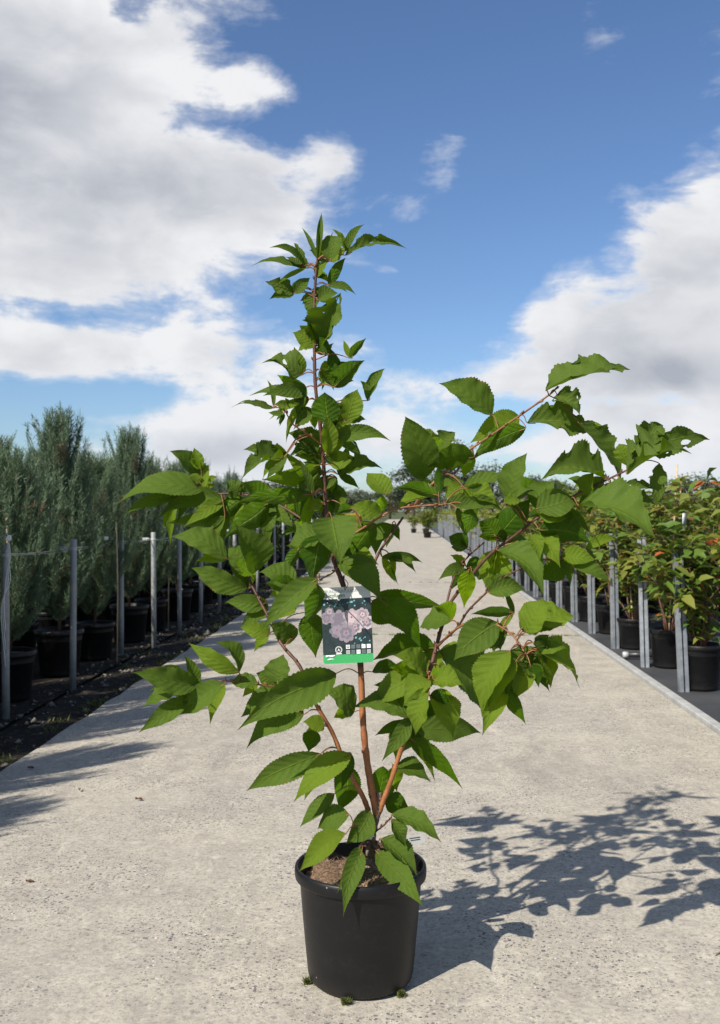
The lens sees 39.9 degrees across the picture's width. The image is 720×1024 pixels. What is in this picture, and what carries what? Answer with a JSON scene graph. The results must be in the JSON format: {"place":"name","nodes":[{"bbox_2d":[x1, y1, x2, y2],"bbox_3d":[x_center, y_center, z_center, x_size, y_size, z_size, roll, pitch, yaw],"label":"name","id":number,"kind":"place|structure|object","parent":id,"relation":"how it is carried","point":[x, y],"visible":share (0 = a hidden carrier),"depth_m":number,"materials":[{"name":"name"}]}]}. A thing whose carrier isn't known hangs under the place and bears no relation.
{"place":"outdoors","nodes":[
{"label":"outdoors","id":0,"kind":"place"},
{"bbox_2d":[0,511,447,729],"bbox_3d":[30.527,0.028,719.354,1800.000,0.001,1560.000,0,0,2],"label":"ground","id":1,"kind":"structure","parent":0,"point":[399,515],"depth_m":69.35,"materials":[{"name":"grey gravel"}]},
{"bbox_2d":[0,559,303,725],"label":"ground cover","id":2,"kind":"object","parent":1,"relation":"on","point":[41,684],"visible":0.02,"depth_m":6.76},
{"bbox_2d":[0,544,9,726],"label":"tube post","id":3,"kind":"object","parent":2,"relation":"on","point":[5,686],"visible":0.69,"depth_m":5.12,"materials":[{"name":"grey metal"}]},
{"bbox_2d":[1,533,10,666],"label":"post","id":4,"kind":"object","parent":3,"relation":"attached to","point":[8,538],"visible":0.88,"depth_m":5.07,"materials":[{"name":"grey metal"}]},
{"bbox_2d":[0,433,15,638],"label":"potted conifer","id":5,"kind":"object","parent":2,"relation":"on","point":[7,442],"visible":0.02,"depth_m":8.34,"materials":[{"name":"green plant"}]},
{"bbox_2d":[6,518,9,645],"bbox_3d":[-1.896,0.567,5.336,0.020,1.070,0.011,0,0,2],"label":"bamboo cane","id":6,"kind":"object","parent":2,"relation":"on","point":[9,606],"visible":0.22,"depth_m":5.33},
{"bbox_2d":[0,496,16,576],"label":"potted conifer","id":7,"kind":"object","parent":2,"relation":"on","point":[7,523],"visible":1,"depth_m":4.92,"materials":[{"name":"green plant"}]},
{"bbox_2d":[11,460,48,647],"bbox_3d":[-2.510,0.332,7.285,0.556,1.463,0.542,0,0,24],"label":"potted conifer","id":8,"kind":"object","parent":2,"relation":"on","point":[28,639],"visible":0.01,"depth_m":7.20,"materials":[{"name":"black plastic"}]},
{"bbox_2d":[19,447,43,606],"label":"potted conifer","id":9,"kind":"object","parent":2,"relation":"on","point":[26,456],"visible":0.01,"depth_m":10.98,"materials":[{"name":"green plant"}]},
{"bbox_2d":[0,441,67,701],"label":"potted conifer","id":10,"kind":"object","parent":2,"relation":"on","point":[15,484],"visible":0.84,"depth_m":5.62,"materials":[{"name":"green plant"}]},
{"bbox_2d":[33,470,65,642],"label":"potted conifer","id":11,"kind":"object","parent":2,"relation":"on","point":[44,620],"visible":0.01,"depth_m":7.95,"materials":[{"name":"black plastic"}]},
{"bbox_2d":[21,402,107,676],"bbox_3d":[-1.954,0.162,6.526,0.677,1.803,0.714,0,0,14],"label":"potted conifer","id":12,"kind":"object","parent":2,"relation":"on","point":[53,645],"visible":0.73,"depth_m":6.42,"materials":[{"name":"green plant"}]},
{"bbox_2d":[68,474,97,625],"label":"potted conifer","id":13,"kind":"object","parent":2,"relation":"on","point":[82,615],"depth_m":8.65,"materials":[{"name":"black plastic"}]},
{"bbox_2d":[64,449,142,660],"bbox_3d":[-1.888,0.289,7.211,0.594,1.547,0.644,0,0,-3],"label":"potted conifer","id":14,"kind":"object","parent":2,"relation":"on","point":[97,638],"visible":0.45,"depth_m":7.14,"materials":[{"name":"green plant"}]},
{"bbox_2d":[97,459,117,620],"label":"potted conifer","id":15,"kind":"object","parent":2,"relation":"on","point":[105,614],"depth_m":9.43,"materials":[{"name":"black plastic"}]},
{"bbox_2d":[115,522,117,666],"bbox_3d":[-1.724,0.584,7.030,0.020,1.030,0.011,0,0,2],"label":"bamboo cane","id":16,"kind":"object","parent":2,"relation":"on","point":[117,595],"visible":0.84,"depth_m":7.03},
{"bbox_2d":[118,536,123,660],"bbox_3d":[-1.780,0.638,7.387,0.043,0.952,0.043,0,0,12],"label":"tube post","id":17,"kind":"object","parent":2,"relation":"on","point":[121,610],"visible":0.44,"depth_m":7.37,"materials":[{"name":"grey metal"}]},
{"bbox_2d":[114,478,140,602],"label":"potted conifer","id":18,"kind":"object","parent":2,"relation":"on","point":[137,595],"depth_m":10.16,"materials":[{"name":"black plastic"}]},
{"bbox_2d":[101,421,167,642],"bbox_3d":[-1.881,0.151,8.177,0.682,1.821,0.720,0,0,5],"label":"potted conifer","id":19,"kind":"object","parent":2,"relation":"on","point":[128,470],"visible":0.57,"depth_m":8.07,"materials":[{"name":"green plant"}]},
{"bbox_2d":[133,471,160,597],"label":"potted conifer","id":20,"kind":"object","parent":2,"relation":"on","point":[143,594],"depth_m":10.98,"materials":[{"name":"black plastic"}]},
{"bbox_2d":[127,452,180,630],"bbox_3d":[-1.889,0.250,8.926,0.665,1.621,0.612,0,0,37],"label":"potted conifer","id":21,"kind":"object","parent":2,"relation":"on","point":[165,557],"visible":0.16,"depth_m":8.88,"materials":[{"name":"green plant"}]},
{"bbox_2d":[159,470,172,596],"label":"potted conifer","id":22,"kind":"object","parent":2,"relation":"on","point":[165,585],"visible":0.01,"depth_m":11.64,"materials":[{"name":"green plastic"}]},
{"bbox_2d":[167,536,168,628],"bbox_3d":[-1.749,0.546,9.033,0.020,1.100,0.011,0,0,2],"label":"bamboo cane","id":23,"kind":"object","parent":2,"relation":"on","point":[168,599],"visible":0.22,"depth_m":9.03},
{"bbox_2d":[161,458,198,620],"bbox_3d":[-1.816,0.260,9.784,0.639,1.598,0.616,0,0,-17],"label":"potted conifer","id":24,"kind":"object","parent":2,"relation":"on","point":[188,552],"visible":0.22,"depth_m":9.69,"materials":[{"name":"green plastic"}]},
{"bbox_2d":[167,457,218,611],"bbox_3d":[-1.796,0.183,10.622,0.652,1.749,0.709,0,0,16],"label":"potted conifer","id":25,"kind":"object","parent":2,"relation":"on","point":[194,586],"visible":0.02,"depth_m":10.52,"materials":[{"name":"black plastic"}]},
{"bbox_2d":[188,488,223,604],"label":"potted conifer","id":26,"kind":"object","parent":2,"relation":"on","point":[208,594],"depth_m":11.33,"materials":[{"name":"black plastic"}]},
{"bbox_2d":[208,472,236,598],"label":"potted conifer","id":27,"kind":"object","parent":2,"relation":"on","point":[228,541],"visible":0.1,"depth_m":12.14,"materials":[{"name":"green plant"}]},
{"bbox_2d":[215,465,248,574],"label":"potted conifer","id":28,"kind":"object","parent":2,"relation":"on","point":[228,476],"visible":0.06,"depth_m":13.06,"materials":[{"name":"green plant"}]},
{"bbox_2d":[248,491,263,582],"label":"potted conifer","id":29,"kind":"object","parent":2,"relation":"on","point":[260,569],"visible":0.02,"depth_m":14.74,"materials":[{"name":"green plant"}]},
{"bbox_2d":[270,508,289,554],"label":"potted evergreen","id":30,"kind":"object","parent":2,"relation":"on","point":[281,531],"visible":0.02,"depth_m":18.14,"materials":[{"name":"green plant"}]},
{"bbox_2d":[267,484,296,565],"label":"potted evergreen","id":31,"kind":"object","parent":2,"relation":"on","point":[270,561],"visible":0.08,"depth_m":17.22,"materials":[{"name":"green plant"}]},
{"bbox_2d":[271,504,294,562],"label":"potted evergreen","id":32,"kind":"object","parent":2,"relation":"on","point":[280,553],"visible":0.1,"depth_m":18.83,"materials":[{"name":"green plant"}]},
{"bbox_2d":[276,505,297,552],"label":"potted evergreen","id":33,"kind":"object","parent":2,"relation":"on","point":[287,551],"visible":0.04,"depth_m":19.61,"materials":[{"name":"green plant"}]},
{"bbox_2d":[0,556,330,771],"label":"verge","id":34,"kind":"structure","parent":1,"relation":"on","point":[97,690],"depth_m":5.85,"materials":[{"name":"black gravel"}]},
{"bbox_2d":[69,539,76,690],"bbox_3d":[-1.732,0.640,5.984,0.043,0.952,0.043,0,-1,-38],"label":"tube post","id":35,"kind":"object","parent":34,"relation":"on","point":[73,591],"visible":0.96,"depth_m":5.97,"materials":[{"name":"grey metal"}]},
{"bbox_2d":[0,587,272,766],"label":"verge stones","id":36,"kind":"object","parent":34,"relation":"on","point":[51,703],"visible":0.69,"depth_m":6.64,"materials":[{"name":"grey stone"}]},
{"bbox_2d":[0,577,298,763],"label":"verge weeds","id":37,"kind":"object","parent":34,"relation":"on","point":[89,703],"visible":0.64,"depth_m":5.92,"materials":[{"name":"green plant"}]},
{"bbox_2d":[151,532,156,647],"bbox_3d":[-1.640,0.637,7.878,0.042,0.952,0.042,0,0,-28],"label":"tube post","id":38,"kind":"object","parent":34,"relation":"on","point":[153,588],"visible":0.92,"depth_m":7.86,"materials":[{"name":"grey metal"}]},
{"bbox_2d":[177,530,181,634],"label":"tube post","id":39,"kind":"object","parent":34,"relation":"on","point":[179,585],"visible":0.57,"depth_m":8.62,"materials":[{"name":"grey metal"}]},
{"bbox_2d":[199,551,202,622],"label":"tube post","id":40,"kind":"object","parent":34,"relation":"on","point":[200,595],"visible":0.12,"depth_m":9.48,"materials":[{"name":"grey metal"}]},
{"bbox_2d":[217,562,220,612],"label":"tube post","id":41,"kind":"object","parent":34,"relation":"on","point":[219,597],"visible":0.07,"depth_m":10.41,"materials":[{"name":"grey metal"}]},
{"bbox_2d":[233,534,235,596],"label":"tube post","id":42,"kind":"object","parent":34,"relation":"on","point":[234,539],"visible":0.05,"depth_m":11.37,"materials":[{"name":"grey metal"}]},
{"bbox_2d":[0,523,294,556],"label":"fence wire","id":43,"kind":"object","parent":42,"relation":"attached to","point":[87,546],"visible":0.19,"depth_m":5.93,"materials":[{"name":"grey metal"}]},
{"bbox_2d":[256,528,258,591],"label":"tube post","id":44,"kind":"object","parent":34,"relation":"on","point":[257,576],"visible":0.23,"depth_m":13.16,"materials":[{"name":"grey metal"}]},
{"bbox_2d":[273,524,275,563],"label":"tube post","id":45,"kind":"object","parent":34,"relation":"on","point":[274,546],"visible":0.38,"depth_m":14.95,"materials":[{"name":"grey metal"}]},
{"bbox_2d":[282,522,283,561],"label":"tube post","id":46,"kind":"object","parent":34,"relation":"on","point":[282,542],"visible":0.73,"depth_m":15.96,"materials":[{"name":"grey metal"}]},
{"bbox_2d":[262,478,297,487],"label":"tree","id":47,"kind":"object","parent":1,"relation":"on","point":[274,485],"visible":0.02,"depth_m":123.12,"materials":[{"name":"green plant"}]},
{"bbox_2d":[341,487,363,513],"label":"tree","id":48,"kind":"object","parent":1,"relation":"on","point":[351,500],"visible":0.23,"depth_m":128.75,"materials":[{"name":"green plant"}]},
{"bbox_2d":[0,519,719,1023],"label":"lane","id":49,"kind":"structure","parent":1,"relation":"on","point":[572,867],"depth_m":3.04,"materials":[{"name":"concrete"}]},
{"bbox_2d":[301,973,313,986],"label":"moss tuft","id":50,"kind":"object","parent":49,"relation":"on","point":[307,981],"visible":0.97,"depth_m":2.21,"materials":[{"name":"green plant"}]},
{"bbox_2d":[340,996,352,1005],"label":"moss tuft","id":51,"kind":"object","parent":49,"relation":"on","point":[346,1000],"visible":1,"depth_m":2.12,"materials":[{"name":"green plant"}]},
{"bbox_2d":[210,581,579,635],"bbox_3d":[0.442,1.040,11.511,3.207,0.029,6.297,0,0,2],"label":"joint moss","id":52,"kind":"object","parent":49,"relation":"on","point":[428,634],"visible":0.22,"depth_m":8.45,"materials":[{"name":"green plant"}]},
{"bbox_2d":[394,988,407,997],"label":"moss tuft","id":53,"kind":"object","parent":49,"relation":"on","point":[399,993],"visible":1,"depth_m":2.16,"materials":[{"name":"green plant"}]},
{"bbox_2d":[406,515,419,532],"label":"potted bush","id":54,"kind":"object","parent":49,"relation":"on","point":[413,529],"visible":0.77,"depth_m":46.85,"materials":[{"name":"green plant"}]},
{"bbox_2d":[119,213,709,998],"bbox_3d":[0.077,0.188,2.189,1.375,1.730,0.516,0,0,10],"label":"potted cherry tree","id":55,"kind":"object","parent":49,"relation":"on","point":[361,895],"visible":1,"depth_m":2.19,"materials":[{"name":"green plant"}]},
{"bbox_2d":[321,575,373,663],"bbox_3d":[-0.030,0.239,2.223,0.113,0.198,0.044,-3,-8,6],"label":"plant label card","id":56,"kind":"object","parent":55,"relation":"hanging from","point":[347,625],"visible":1,"depth_m":2.22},
{"bbox_2d":[406,833,424,845],"bbox_3d":[0.122,0.786,2.306,0.060,0.076,0.012,0,0,-11],"label":"stick in label","id":57,"kind":"object","parent":55,"relation":"on","point":[416,839],"visible":0.55,"depth_m":2.31,"materials":[{"name":"grey plastic"}]},
{"bbox_2d":[410,507,438,537],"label":"potted bush","id":58,"kind":"object","parent":49,"relation":"on","point":[427,533],"visible":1,"depth_m":38.38,"materials":[{"name":"green plant"}]},
{"bbox_2d":[412,507,437,531],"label":"potted bush","id":59,"kind":"object","parent":49,"relation":"on","point":[425,529],"visible":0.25,"depth_m":45.87,"materials":[{"name":"green plant"}]},
{"bbox_2d":[353,490,377,502],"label":"tree","id":60,"kind":"object","parent":1,"relation":"on","point":[365,496],"visible":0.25,"depth_m":139.32,"materials":[{"name":"green plant"}]},
{"bbox_2d":[368,490,415,518],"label":"tree","id":61,"kind":"object","parent":1,"relation":"on","point":[379,495],"visible":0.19,"depth_m":129.87,"materials":[{"name":"green plant"}]},
{"bbox_2d":[381,461,445,517],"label":"tree","id":62,"kind":"object","parent":1,"relation":"on","point":[400,494],"visible":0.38,"depth_m":89.29,"materials":[{"name":"green plant"}]},
{"bbox_2d":[415,470,465,521],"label":"tree","id":63,"kind":"object","parent":1,"relation":"on","point":[445,507],"visible":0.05,"depth_m":99.09,"materials":[{"name":"green plant"}]},
{"bbox_2d":[430,438,477,508],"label":"tree","id":64,"kind":"object","parent":1,"relation":"on","point":[465,478],"visible":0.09,"depth_m":95.06,"materials":[{"name":"green plant"}]},
{"bbox_2d":[477,518,479,557],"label":"channel post","id":65,"kind":"object","parent":1,"relation":"on","point":[478,541],"visible":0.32,"depth_m":21.61,"materials":[{"name":"metal"}]},
{"bbox_2d":[480,518,483,555],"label":"channel post","id":66,"kind":"object","parent":1,"relation":"on","point":[481,548],"visible":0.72,"depth_m":20.67,"materials":[{"name":"metal"}]},
{"bbox_2d":[456,459,523,512],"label":"tree","id":67,"kind":"object","parent":1,"relation":"on","point":[497,493],"visible":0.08,"depth_m":104.26,"materials":[{"name":"green plant"}]},
{"bbox_2d":[520,473,558,505],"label":"tree","id":68,"kind":"object","parent":1,"relation":"on","point":[534,479],"visible":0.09,"depth_m":99.84,"materials":[{"name":"green plant"}]},
{"bbox_2d":[543,553,548,601],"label":"channel post","id":69,"kind":"object","parent":1,"relation":"on","point":[546,589],"visible":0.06,"depth_m":11.38,"materials":[{"name":"metal"}]},
{"bbox_2d":[549,478,577,492],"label":"tree","id":70,"kind":"object","parent":1,"relation":"on","point":[572,486],"visible":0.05,"depth_m":95.61,"materials":[{"name":"green plant"}]},
{"bbox_2d":[430,530,719,734],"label":"edging strip","id":71,"kind":"object","parent":1,"relation":"on","point":[708,721],"visible":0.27,"depth_m":6.08,"materials":[{"name":"grey concrete"}]},
{"bbox_2d":[431,528,719,722],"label":"ground cover","id":72,"kind":"object","parent":1,"relation":"on","point":[707,702],"visible":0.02,"depth_m":6.73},
{"bbox_2d":[468,531,470,553],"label":"channel post","id":73,"kind":"object","parent":72,"relation":"on","point":[469,540],"visible":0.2,"depth_m":24.39,"materials":[{"name":"metal"}]},
{"bbox_2d":[471,530,473,555],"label":"channel post","id":74,"kind":"object","parent":72,"relation":"on","point":[472,546],"visible":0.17,"depth_m":23.46,"materials":[{"name":"metal"}]},
{"bbox_2d":[474,526,476,555],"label":"channel post","id":75,"kind":"object","parent":72,"relation":"on","point":[475,546],"visible":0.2,"depth_m":22.53,"materials":[{"name":"metal"}]},
{"bbox_2d":[483,504,504,546],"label":"potted bush","id":76,"kind":"object","parent":72,"relation":"on","point":[486,510],"visible":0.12,"depth_m":19.23,"materials":[{"name":"green plant"}]},
{"bbox_2d":[516,562,520,584],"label":"channel post","id":77,"kind":"object","parent":72,"relation":"on","point":[518,581],"depth_m":14.18,"materials":[{"name":"metal"}]},
{"bbox_2d":[515,530,532,585],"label":"potted shrub","id":78,"kind":"object","parent":72,"relation":"on","point":[522,575],"visible":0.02,"depth_m":14.06,"materials":[{"name":"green plant"}]},
{"bbox_2d":[525,527,528,590],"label":"channel post","id":79,"kind":"object","parent":72,"relation":"on","point":[526,582],"depth_m":13.24,"materials":[{"name":"metal"}]},
{"bbox_2d":[520,499,540,590],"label":"potted shrub","id":80,"kind":"object","parent":72,"relation":"on","point":[530,579],"visible":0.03,"depth_m":13.21,"materials":[{"name":"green plant"}]},
{"bbox_2d":[533,530,537,596],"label":"channel post","id":81,"kind":"object","parent":72,"relation":"on","point":[535,590],"visible":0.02,"depth_m":12.31,"materials":[{"name":"metal"}]},
{"bbox_2d":[521,525,553,596],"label":"potted shrub","id":82,"kind":"object","parent":72,"relation":"on","point":[524,533],"visible":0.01,"depth_m":12.29,"materials":[{"name":"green plant"}]},
{"bbox_2d":[522,511,569,603],"bbox_3d":[2.214,0.428,11.467,0.971,1.246,0.832,0,0,25],"label":"potted shrub","id":83,"kind":"object","parent":72,"relation":"on","point":[553,590],"visible":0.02,"depth_m":11.31,"materials":[{"name":"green plant"}]},
{"bbox_2d":[556,548,561,607],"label":"channel post","id":84,"kind":"object","parent":72,"relation":"on","point":[559,594],"depth_m":10.45,"materials":[{"name":"metal"}]},
{"bbox_2d":[527,480,598,611],"bbox_3d":[2.146,0.354,10.501,0.971,1.395,0.832,0,0,-19],"label":"potted shrub","id":85,"kind":"object","parent":72,"relation":"on","point":[567,597],"visible":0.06,"depth_m":10.43,"materials":[{"name":"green plant"}]},
{"bbox_2d":[527,492,615,621],"bbox_3d":[2.110,0.430,9.577,0.971,1.247,0.832,0,0,-36],"label":"potted shrub","id":86,"kind":"object","parent":72,"relation":"on","point":[583,605],"visible":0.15,"depth_m":9.55,"materials":[{"name":"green plant"}]},
{"bbox_2d":[569,542,577,621],"bbox_3d":[2.060,0.639,9.557,0.060,0.940,0.046,-1,1,-6],"label":"channel post","id":87,"kind":"object","parent":72,"relation":"on","point":[573,596],"visible":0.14,"depth_m":9.54,"materials":[{"name":"metal"}]},
{"bbox_2d":[570,490,606,591],"bbox_3d":[3.111,0.380,12.970,1.240,1.338,1.129,0,0,-26],"label":"potted shrub","id":88,"kind":"object","parent":72,"relation":"on","point":[597,585],"visible":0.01,"depth_m":12.94,"materials":[{"name":"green plant"}]},
{"bbox_2d":[586,533,595,633],"bbox_3d":[2.018,0.643,8.652,0.060,0.932,0.046,-1,0,0],"label":"channel post","id":89,"kind":"object","parent":72,"relation":"on","point":[591,601],"visible":0.44,"depth_m":8.64,"materials":[{"name":"metal"}]},
{"bbox_2d":[609,533,618,648],"bbox_3d":[1.980,0.640,7.718,0.059,0.944,0.045,-1,-1,-5],"label":"channel post","id":90,"kind":"object","parent":72,"relation":"on","point":[614,609],"visible":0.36,"depth_m":7.70,"materials":[{"name":"metal"}]},
{"bbox_2d":[561,495,670,649],"bbox_3d":[2.090,0.457,7.836,0.832,1.198,0.971,0,0,-37],"label":"potted shrub","id":91,"kind":"object","parent":72,"relation":"on","point":[629,632],"visible":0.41,"depth_m":7.68,"materials":[{"name":"green plant"}]},
{"bbox_2d":[555,483,678,633],"bbox_3d":[2.235,0.397,8.572,1.079,1.316,0.860,0,0,8],"label":"potted shrub","id":92,"kind":"object","parent":72,"relation":"on","point":[603,612],"visible":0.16,"depth_m":8.57,"materials":[{"name":"green plant"}]},
{"bbox_2d":[602,529,637,603],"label":"potted shrub","id":93,"kind":"object","parent":72,"relation":"on","point":[623,600],"depth_m":11.27,"materials":[{"name":"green plant"}]},
{"bbox_2d":[622,652,651,657],"bbox_3d":[2.131,1.027,7.139,0.490,0.048,0.048,0,0,-4],"label":"drip pipe","id":94,"kind":"object","parent":72,"relation":"on","point":[630,654],"visible":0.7,"depth_m":7.11,"materials":[{"name":"grey plastic"}]},
{"bbox_2d":[647,579,660,612],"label":"potted shrub","id":95,"kind":"object","parent":72,"relation":"on","point":[655,604],"visible":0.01,"depth_m":10.34,"materials":[{"name":"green plant"}]},
{"bbox_2d":[619,475,719,690],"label":"potted shrub","id":96,"kind":"object","parent":72,"relation":"on","point":[704,662],"visible":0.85,"depth_m":5.86,"materials":[{"name":"green plant"}]},
{"bbox_2d":[621,464,719,668],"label":"potted shrub","id":97,"kind":"object","parent":72,"relation":"on","point":[663,642],"visible":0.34,"depth_m":6.72,"materials":[{"name":"green plant"}]},
{"bbox_2d":[664,515,680,621],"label":"potted shrub","id":98,"kind":"object","parent":72,"relation":"on","point":[671,617],"depth_m":9.47,"materials":[{"name":"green plant"}]},
{"bbox_2d":[652,492,717,631],"bbox_3d":[2.964,0.437,8.601,0.832,1.237,0.971,0,0,-21],"label":"potted shrub","id":99,"kind":"object","parent":72,"relation":"on","point":[706,529],"depth_m":8.63,"materials":[{"name":"green plant"}]},
{"bbox_2d":[665,490,719,625],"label":"potted shrub","id":100,"kind":"object","parent":72,"relation":"on","point":[708,505],"visible":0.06,"depth_m":7.99,"materials":[{"name":"green plant"}]},
{"bbox_2d":[687,468,719,579],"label":"potted shrub","id":101,"kind":"object","parent":72,"relation":"on","point":[710,539],"visible":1,"depth_m":4.95,"materials":[{"name":"green plant"}]},
{"bbox_2d":[698,484,719,610],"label":"potted shrub","id":102,"kind":"object","parent":72,"relation":"on","point":[716,596],"visible":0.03,"depth_m":10.54,"materials":[{"name":"green plant"}]},
{"bbox_2d":[637,536,648,667],"bbox_3d":[1.944,0.640,6.800,0.060,0.947,0.046,-1,-2,12],"label":"channel post","id":103,"kind":"object","parent":1,"relation":"on","point":[644,635],"visible":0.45,"depth_m":6.78,"materials":[{"name":"metal"}]},
{"bbox_2d":[672,542,688,691],"bbox_3d":[1.903,0.640,5.880,0.060,0.950,0.045,-2,-1,-1],"label":"channel post","id":104,"kind":"object","parent":1,"relation":"on","point":[682,657],"visible":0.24,"depth_m":5.86,"materials":[{"name":"metal"}]},
{"bbox_2d":[649,471,719,505],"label":"tree","id":105,"kind":"object","parent":1,"relation":"on","point":[704,486],"visible":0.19,"depth_m":108.24,"materials":[{"name":"green plant"}]},
{"bbox_2d":[0,0,719,510],"label":"sky","id":106,"kind":"structure","parent":0,"point":[547,172],"materials":[{"name":"blue"}]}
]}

